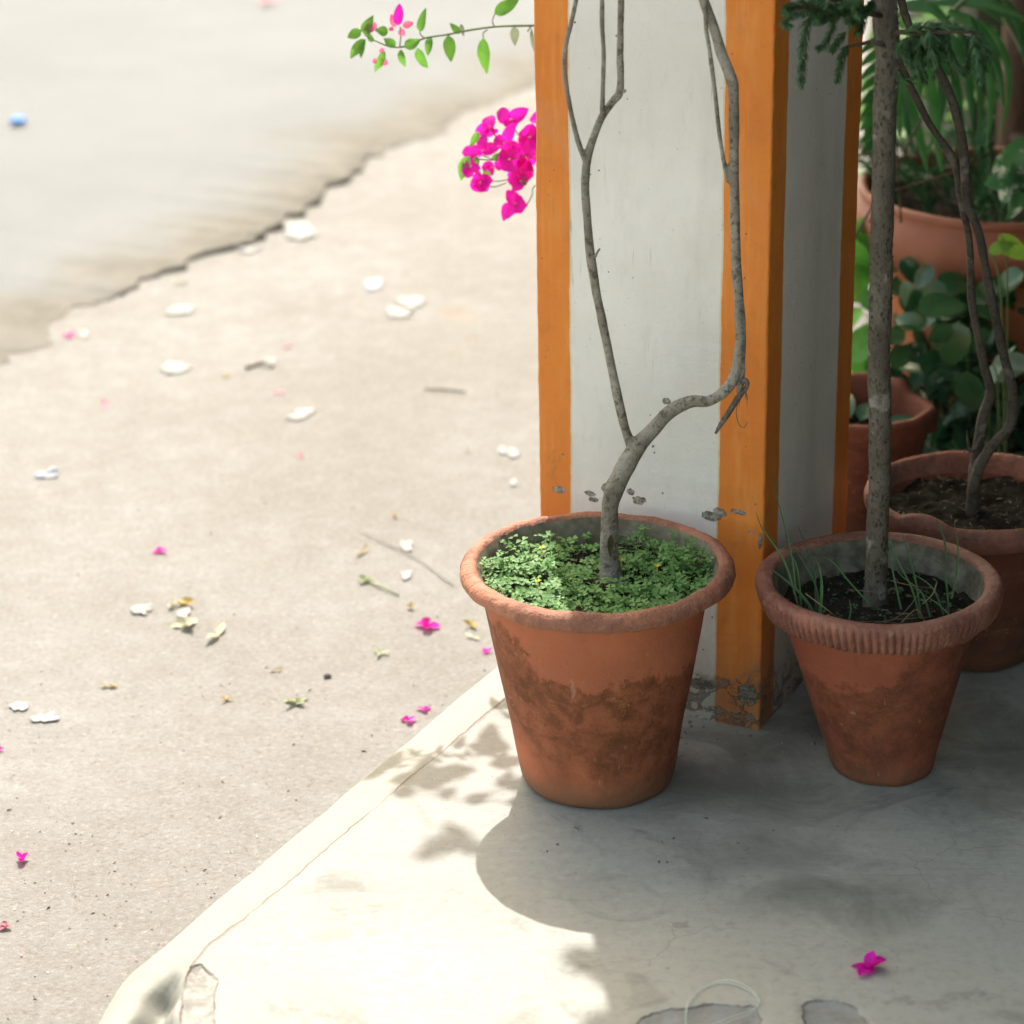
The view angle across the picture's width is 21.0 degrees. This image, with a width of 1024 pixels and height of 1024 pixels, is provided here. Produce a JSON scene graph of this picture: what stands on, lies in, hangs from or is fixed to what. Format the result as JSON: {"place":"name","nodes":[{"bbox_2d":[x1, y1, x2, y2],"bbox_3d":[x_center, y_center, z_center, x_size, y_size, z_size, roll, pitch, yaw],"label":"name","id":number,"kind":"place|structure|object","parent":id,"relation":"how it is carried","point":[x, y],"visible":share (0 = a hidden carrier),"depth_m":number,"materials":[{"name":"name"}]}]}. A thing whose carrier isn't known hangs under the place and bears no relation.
{"place":"outdoors","nodes":[
{"label":"outdoors","id":0,"kind":"place"},
{"bbox_2d":[0,0,534,364],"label":"road","id":1,"kind":"structure","parent":0,"point":[148,139],"depth_m":7.52,"materials":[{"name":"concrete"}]},
{"bbox_2d":[10,116,25,123],"bbox_3d":[-1.337,-1.061,7.458,0.044,0.011,0.044,-1,22,0],"label":"bottle cap","id":2,"kind":"object","parent":1,"relation":"on","point":[18,120],"visible":1,"depth_m":7.44,"materials":[{"name":"blue plastic"}]},
{"bbox_2d":[348,0,533,73],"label":"bougainvillea branch","id":3,"kind":"object","parent":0,"point":[502,8],"visible":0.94,"depth_m":4.06,"materials":[{"name":"green plant"}]},
{"bbox_2d":[458,107,535,221],"bbox_3d":[-0.007,-0.521,4.149,0.149,0.174,0.075,-1,22,0],"label":"bougainvillea cluster","id":4,"kind":"object","parent":3,"relation":"hanging from","point":[516,160],"visible":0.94,"depth_m":4.13,"materials":[{"name":"pink plant"}]},
{"bbox_2d":[0,0,901,1023],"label":"ground","id":5,"kind":"structure","parent":0,"point":[212,464],"depth_m":4.83,"materials":[{"name":"beige concrete"}]},
{"bbox_2d":[0,921,10,929],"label":"fallen bract","id":6,"kind":"object","parent":5,"relation":"on","point":[3,924],"visible":1,"depth_m":3.62,"materials":[{"name":"pink plant"}]},
{"bbox_2d":[8,701,27,710],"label":"white scrap","id":7,"kind":"object","parent":5,"relation":"on","point":[20,705],"visible":1,"depth_m":4.22,"materials":[{"name":"white paper"}]},
{"bbox_2d":[16,852,27,860],"bbox_3d":[-0.672,0.474,3.777,0.016,0.009,0.024,-1,22,0],"label":"fallen bract","id":8,"kind":"object","parent":5,"relation":"on","point":[21,856],"visible":1,"depth_m":3.78,"materials":[{"name":"pink plant"}]},
{"bbox_2d":[29,712,59,721],"bbox_3d":[-0.709,0.312,4.179,0.044,0.002,0.030,-8,23,-16],"label":"white scrap","id":9,"kind":"object","parent":5,"relation":"on","point":[51,716],"visible":1,"depth_m":4.18,"materials":[{"name":"white paper"}]},
{"bbox_2d":[34,467,57,477],"bbox_3d":[-0.862,-0.073,5.104,0.048,0.010,0.031,-7,23,-14],"label":"white scrap","id":10,"kind":"object","parent":5,"relation":"on","point":[52,472],"visible":1,"depth_m":5.11,"materials":[{"name":"white paper"}]},
{"bbox_2d":[62,331,74,337],"bbox_3d":[-0.938,-0.377,5.844,0.023,0.007,0.025,13,26,31],"label":"fallen bract","id":11,"kind":"object","parent":5,"relation":"on","point":[70,334],"visible":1,"depth_m":5.84,"materials":[{"name":"pink plant"}]},
{"bbox_2d":[78,330,88,337],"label":"white scrap","id":12,"kind":"object","parent":5,"relation":"on","point":[83,334],"visible":1,"depth_m":5.85,"materials":[{"name":"white paper"}]},
{"bbox_2d":[101,400,108,408],"bbox_3d":[-0.804,-0.212,5.445,0.014,0.012,0.032,-6,23,-13],"label":"fallen bract","id":13,"kind":"object","parent":5,"relation":"on","point":[105,403],"visible":1,"depth_m":5.45,"materials":[{"name":"pink plant"}]},
{"bbox_2d":[99,682,116,686],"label":"dry leaf","id":14,"kind":"object","parent":5,"relation":"on","point":[105,683],"visible":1,"depth_m":4.28,"materials":[{"name":"beige plant"}]},
{"bbox_2d":[130,604,151,614],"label":"white scrap","id":15,"kind":"object","parent":5,"relation":"on","point":[137,609],"visible":1,"depth_m":4.54,"materials":[{"name":"white paper"}]},
{"bbox_2d":[153,546,165,553],"bbox_3d":[-0.609,0.065,4.767,0.026,0.010,0.022,-1,22,0],"label":"fallen bract","id":16,"kind":"object","parent":5,"relation":"on","point":[159,548],"visible":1,"depth_m":4.77,"materials":[{"name":"pink plant"}]},
{"bbox_2d":[168,597,176,605],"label":"dry leaf","id":17,"kind":"object","parent":5,"relation":"on","point":[173,600],"visible":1,"depth_m":4.56,"materials":[{"name":"beige plant"}]},
{"bbox_2d":[160,361,190,373],"bbox_3d":[-0.689,-0.297,5.645,0.064,0.003,0.075,-1,22,0],"label":"white scrap","id":18,"kind":"object","parent":5,"relation":"on","point":[171,367],"visible":1,"depth_m":5.64,"materials":[{"name":"white paper"}]},
{"bbox_2d":[165,305,193,314],"bbox_3d":[-0.722,-0.440,5.992,0.058,0.004,0.064,-1,22,0],"label":"white scrap","id":19,"kind":"object","parent":5,"relation":"on","point":[187,309],"visible":1,"depth_m":5.99,"materials":[{"name":"white paper"}]},
{"bbox_2d":[168,617,196,627],"bbox_3d":[-0.537,0.180,4.482,0.047,0.020,0.049,-1,22,0],"label":"dry leaf","id":20,"kind":"object","parent":5,"relation":"on","point":[181,622],"visible":1,"depth_m":4.49,"materials":[{"name":"beige plant"}]},
{"bbox_2d":[176,606,190,617],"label":"white scrap","id":21,"kind":"object","parent":5,"relation":"on","point":[184,611],"visible":1,"depth_m":4.53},
{"bbox_2d":[176,597,194,604],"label":"dry leaf","id":22,"kind":"object","parent":5,"relation":"on","point":[185,600],"visible":1,"depth_m":4.56,"materials":[{"name":"yellow plant"}]},
{"bbox_2d":[205,621,224,637],"bbox_3d":[-0.476,0.193,4.446,0.016,0.012,0.076,6,23,16],"label":"dry leaf","id":23,"kind":"object","parent":5,"relation":"on","point":[219,628],"visible":1,"depth_m":4.46,"materials":[{"name":"beige plant"}]},
{"bbox_2d":[221,696,232,700],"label":"dry leaf","id":24,"kind":"object","parent":5,"relation":"on","point":[225,698],"visible":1,"depth_m":4.23,"materials":[{"name":"beige plant"}]},
{"bbox_2d":[234,245,261,252],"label":"white scrap","id":25,"kind":"object","parent":5,"relation":"on","point":[251,248],"visible":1,"depth_m":6.40,"materials":[{"name":"white paper"}]},
{"bbox_2d":[245,360,273,369],"bbox_3d":[-0.518,-0.302,5.651,0.061,0.009,0.031,-4,23,-9],"label":"twig","id":26,"kind":"object","parent":5,"relation":"on","point":[248,366],"visible":1,"depth_m":5.65,"materials":[{"name":"beige wood"}]},
{"bbox_2d":[262,357,275,367],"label":"white scrap","id":27,"kind":"object","parent":26,"relation":"on","point":[272,360],"visible":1,"depth_m":5.67,"materials":[{"name":"white paper"}]},
{"bbox_2d":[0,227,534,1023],"bbox_3d":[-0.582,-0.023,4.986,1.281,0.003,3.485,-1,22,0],"label":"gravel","id":28,"kind":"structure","parent":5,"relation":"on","point":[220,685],"depth_m":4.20,"materials":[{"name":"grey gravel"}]},
{"bbox_2d":[283,697,305,703],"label":"dry leaf","id":29,"kind":"object","parent":5,"relation":"on","point":[298,700],"visible":1,"depth_m":4.21,"materials":[{"name":"beige plant"}]},
{"bbox_2d":[285,408,314,419],"bbox_3d":[-0.414,-0.192,5.382,0.037,0.003,0.071,9,25,23],"label":"white scrap","id":30,"kind":"object","parent":5,"relation":"on","point":[300,414],"visible":1,"depth_m":5.38,"materials":[{"name":"white paper"}]},
{"bbox_2d":[283,221,316,239],"bbox_3d":[-0.502,-0.667,6.531,0.077,0.005,0.148,-4,23,-7],"label":"white scrap","id":31,"kind":"object","parent":5,"relation":"on","point":[301,230],"visible":1,"depth_m":6.53,"materials":[{"name":"white paper"}]},
{"bbox_2d":[355,544,367,552],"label":"dry leaf","id":32,"kind":"object","parent":5,"relation":"on","point":[365,547],"visible":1,"depth_m":4.75,"materials":[{"name":"beige plant"}]},
{"bbox_2d":[364,279,383,290],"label":"white scrap","id":33,"kind":"object","parent":5,"relation":"on","point":[372,284],"visible":1,"depth_m":6.14,"materials":[{"name":"white paper"}]},
{"bbox_2d":[358,575,398,595],"bbox_3d":[-0.227,0.126,4.609,0.028,0.011,0.098,-16,27,-32],"label":"wilted sprig","id":34,"kind":"object","parent":5,"relation":"on","point":[363,578],"visible":1,"depth_m":4.63,"materials":[{"name":"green plant"}]},
{"bbox_2d":[373,645,389,654],"bbox_3d":[-0.205,0.220,4.375,0.025,0.008,0.037,-6,23,-13],"label":"dry leaf","id":35,"kind":"object","parent":5,"relation":"on","point":[377,649],"visible":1,"depth_m":4.38,"materials":[{"name":"beige plant"}]},
{"bbox_2d":[386,306,413,316],"bbox_3d":[-0.242,-0.433,5.958,0.059,0.003,0.069,-1,22,0],"label":"white scrap","id":36,"kind":"object","parent":5,"relation":"on","point":[397,311],"visible":1,"depth_m":5.96,"materials":[{"name":"white paper"}]},
{"bbox_2d":[400,571,411,579],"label":"white scrap","id":37,"kind":"object","parent":5,"relation":"on","point":[405,575],"visible":1,"depth_m":4.66,"materials":[{"name":"white paper"}]},
{"bbox_2d":[360,530,452,584],"bbox_3d":[-0.177,0.076,4.725,0.014,0.002,0.293,-16,27,-32],"label":"twig","id":38,"kind":"object","parent":5,"relation":"on","point":[410,555],"visible":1,"depth_m":4.73,"materials":[{"name":"brown wood"}]},
{"bbox_2d":[400,540,412,550],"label":"white scrap","id":39,"kind":"object","parent":5,"relation":"on","point":[405,545],"visible":1,"depth_m":4.77,"materials":[{"name":"white paper"}]},
{"bbox_2d":[401,715,416,722],"bbox_3d":[-0.158,0.312,4.154,0.023,0.009,0.022,8,24,20],"label":"fallen bract","id":40,"kind":"object","parent":5,"relation":"on","point":[406,718],"visible":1,"depth_m":4.16,"materials":[{"name":"pink plant"}]},
{"bbox_2d":[405,602,416,607],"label":"dry leaf","id":41,"kind":"object","parent":5,"relation":"on","point":[410,605],"visible":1,"depth_m":4.53,"materials":[{"name":"beige plant"}]},
{"bbox_2d":[398,296,424,307],"bbox_3d":[-0.220,-0.459,6.019,0.060,0.003,0.081,-1,22,0],"label":"white scrap","id":42,"kind":"object","parent":5,"relation":"on","point":[413,302],"visible":1,"depth_m":6.02,"materials":[{"name":"white paper"}]},
{"bbox_2d":[414,617,440,627],"bbox_3d":[-0.138,0.180,4.463,0.031,0.013,0.039,-19,28,-36],"label":"fallen bract","id":43,"kind":"object","parent":5,"relation":"on","point":[425,622],"visible":1,"depth_m":4.47,"materials":[{"name":"pink plant"}]},
{"bbox_2d":[424,388,465,391],"bbox_3d":[-0.134,-0.244,5.496,0.085,0.004,0.008,4,23,12],"label":"twig","id":44,"kind":"object","parent":5,"relation":"on","point":[447,389],"visible":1,"depth_m":5.50,"materials":[{"name":"beige wood"}]},
{"bbox_2d":[463,620,476,626],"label":"dry leaf","id":45,"kind":"object","parent":5,"relation":"on","point":[468,623],"visible":1,"depth_m":4.46,"materials":[{"name":"yellow plant"}]},
{"bbox_2d":[465,632,479,639],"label":"dry leaf","id":46,"kind":"object","parent":5,"relation":"on","point":[476,636],"visible":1,"depth_m":4.42,"materials":[{"name":"beige plant"}]},
{"bbox_2d":[482,648,491,653],"bbox_3d":[-0.042,0.220,4.374,0.017,0.006,0.015,11,25,27],"label":"fallen bract","id":47,"kind":"object","parent":5,"relation":"on","point":[485,650],"visible":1,"depth_m":4.38,"materials":[{"name":"pink plant"}]},
{"bbox_2d":[498,445,505,453],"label":"white scrap","id":48,"kind":"object","parent":5,"relation":"on","point":[502,449],"visible":1,"depth_m":5.19,"materials":[{"name":"white paper"}]},
{"bbox_2d":[508,478,516,485],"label":"white scrap","id":49,"kind":"object","parent":5,"relation":"on","point":[513,481],"visible":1,"depth_m":5.04,"materials":[{"name":"white paper"}]},
{"bbox_2d":[507,447,519,457],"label":"white scrap","id":50,"kind":"object","parent":5,"relation":"on","point":[512,452],"visible":1,"depth_m":5.17,"materials":[{"name":"white paper"}]},
{"bbox_2d":[858,0,997,174],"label":"shrub","id":51,"kind":"object","parent":5,"relation":"on","point":[948,118],"visible":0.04,"depth_m":6.20,"materials":[{"name":"green plant"}]},
{"bbox_2d":[869,0,1002,152],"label":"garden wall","id":52,"kind":"structure","parent":5,"relation":"on","point":[983,16],"depth_m":6.06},
{"bbox_2d":[864,304,1023,455],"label":"dark foliage","id":53,"kind":"object","parent":5,"relation":"on","point":[948,436],"visible":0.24,"depth_m":4.62,"materials":[{"name":"green plant"}]},
{"bbox_2d":[99,448,1023,1023],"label":"porch floor","id":54,"kind":"structure","parent":0,"point":[423,876],"depth_m":3.44,"materials":[{"name":"grey concrete"}]},
{"bbox_2d":[459,0,748,808],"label":"potted tree","id":55,"kind":"object","parent":54,"relation":"on","point":[596,702],"visible":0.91,"depth_m":3.56,"materials":[{"name":"orange ceramic"}]},
{"bbox_2d":[479,524,713,612],"bbox_3d":[0.110,0.071,3.613,0.314,0.076,0.312,-1,22,0],"label":"clover","id":56,"kind":"object","parent":55,"relation":"on","point":[686,560],"depth_m":3.61,"materials":[{"name":"green plant"}]},
{"bbox_2d":[492,717,838,879],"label":"crumbs","id":57,"kind":"object","parent":54,"relation":"on","point":[745,847],"visible":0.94,"depth_m":3.78,"materials":[{"name":"soil"}]},
{"bbox_2d":[534,0,863,729],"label":"pillar","id":58,"kind":"structure","parent":54,"relation":"on","point":[659,189],"depth_m":3.70,"materials":[{"name":"paint"}]},
{"bbox_2d":[685,979,759,1023],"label":"string","id":59,"kind":"object","parent":54,"relation":"on","point":[718,983],"visible":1,"depth_m":3.21,"materials":[{"name":"fabric"}]},
{"bbox_2d":[850,950,885,975],"bbox_3d":[0.424,0.536,3.268,0.041,0.022,0.033,-7,23,-13],"label":"fallen bract","id":60,"kind":"object","parent":54,"relation":"on","point":[871,961],"visible":1,"depth_m":3.27,"materials":[{"name":"pink plant"}]},
{"bbox_2d":[851,216,897,372],"bbox_3d":[0.597,-0.367,4.947,0.189,0.396,0.451,2,23,7],"label":"climbing plant","id":61,"kind":"object","parent":54,"relation":"on","point":[860,333],"visible":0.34,"depth_m":4.76,"materials":[{"name":"green plant"}]},
{"bbox_2d":[755,0,1003,785],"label":"potted pine","id":62,"kind":"object","parent":54,"relation":"on","point":[881,694],"visible":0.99,"depth_m":3.59,"materials":[{"name":"ceramic"}]},
{"bbox_2d":[756,476,960,619],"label":"grass","id":63,"kind":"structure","parent":62,"relation":"in","point":[816,596],"depth_m":3.60,"materials":[{"name":"green plant"}]},
{"bbox_2d":[805,568,936,623],"bbox_3d":[0.466,0.114,3.546,0.184,0.086,0.037,-1,22,0],"label":"dry straw","id":64,"kind":"object","parent":62,"relation":"on","point":[879,592],"visible":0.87,"depth_m":3.54,"materials":[{"name":"brown plant"}]},
{"bbox_2d":[845,372,937,531],"bbox_3d":[0.558,-0.083,4.496,0.264,0.219,0.264,-1,22,0],"label":"pot","id":65,"kind":"object","parent":54,"relation":"on","point":[914,420],"visible":0.41,"depth_m":4.42,"materials":[{"name":"ceramic"}]},
{"bbox_2d":[856,89,1023,426],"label":"planter","id":66,"kind":"object","parent":54,"relation":"on","point":[929,229],"visible":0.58,"depth_m":4.73,"materials":[{"name":"orange ceramic"}]},
{"bbox_2d":[856,117,975,235],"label":"bare twigs","id":67,"kind":"object","parent":66,"relation":"in","point":[899,188],"visible":0.68,"depth_m":4.59,"materials":[{"name":"brown wood"}]},
{"bbox_2d":[859,0,1023,174],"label":"palm","id":68,"kind":"object","parent":66,"relation":"in","point":[1009,14],"visible":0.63,"depth_m":4.58,"materials":[{"name":"green plant"}]},
{"bbox_2d":[984,136,1023,220],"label":"variegated plant","id":69,"kind":"object","parent":66,"relation":"in","point":[1005,179],"visible":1,"depth_m":4.43,"materials":[{"name":"green plant"}]},
{"bbox_2d":[864,0,1023,671],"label":"potted shrub","id":70,"kind":"object","parent":54,"relation":"on","point":[974,494],"visible":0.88,"depth_m":3.94,"materials":[{"name":"brown plant"}]},
{"bbox_2d":[890,256,1023,452],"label":"broadleaf plant","id":71,"kind":"object","parent":54,"relation":"on","point":[925,301],"visible":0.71,"depth_m":4.58,"materials":[{"name":"green plant"}]},
{"bbox_2d":[988,346,1023,452],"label":"folded leaf plant","id":72,"kind":"object","parent":54,"relation":"on","point":[1016,361],"visible":0.51,"depth_m":4.46,"materials":[{"name":"green plant"}]},
{"bbox_2d":[988,233,1023,452],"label":"lime shoot","id":73,"kind":"object","parent":54,"relation":"on","point":[1010,246],"visible":0.81,"depth_m":4.34,"materials":[{"name":"green plant"}]},
{"bbox_2d":[996,0,1023,146],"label":"wooden post","id":74,"kind":"object","parent":54,"relation":"on","point":[1013,128],"visible":0.15,"depth_m":5.42,"materials":[{"name":"brown wood"}]}
]}

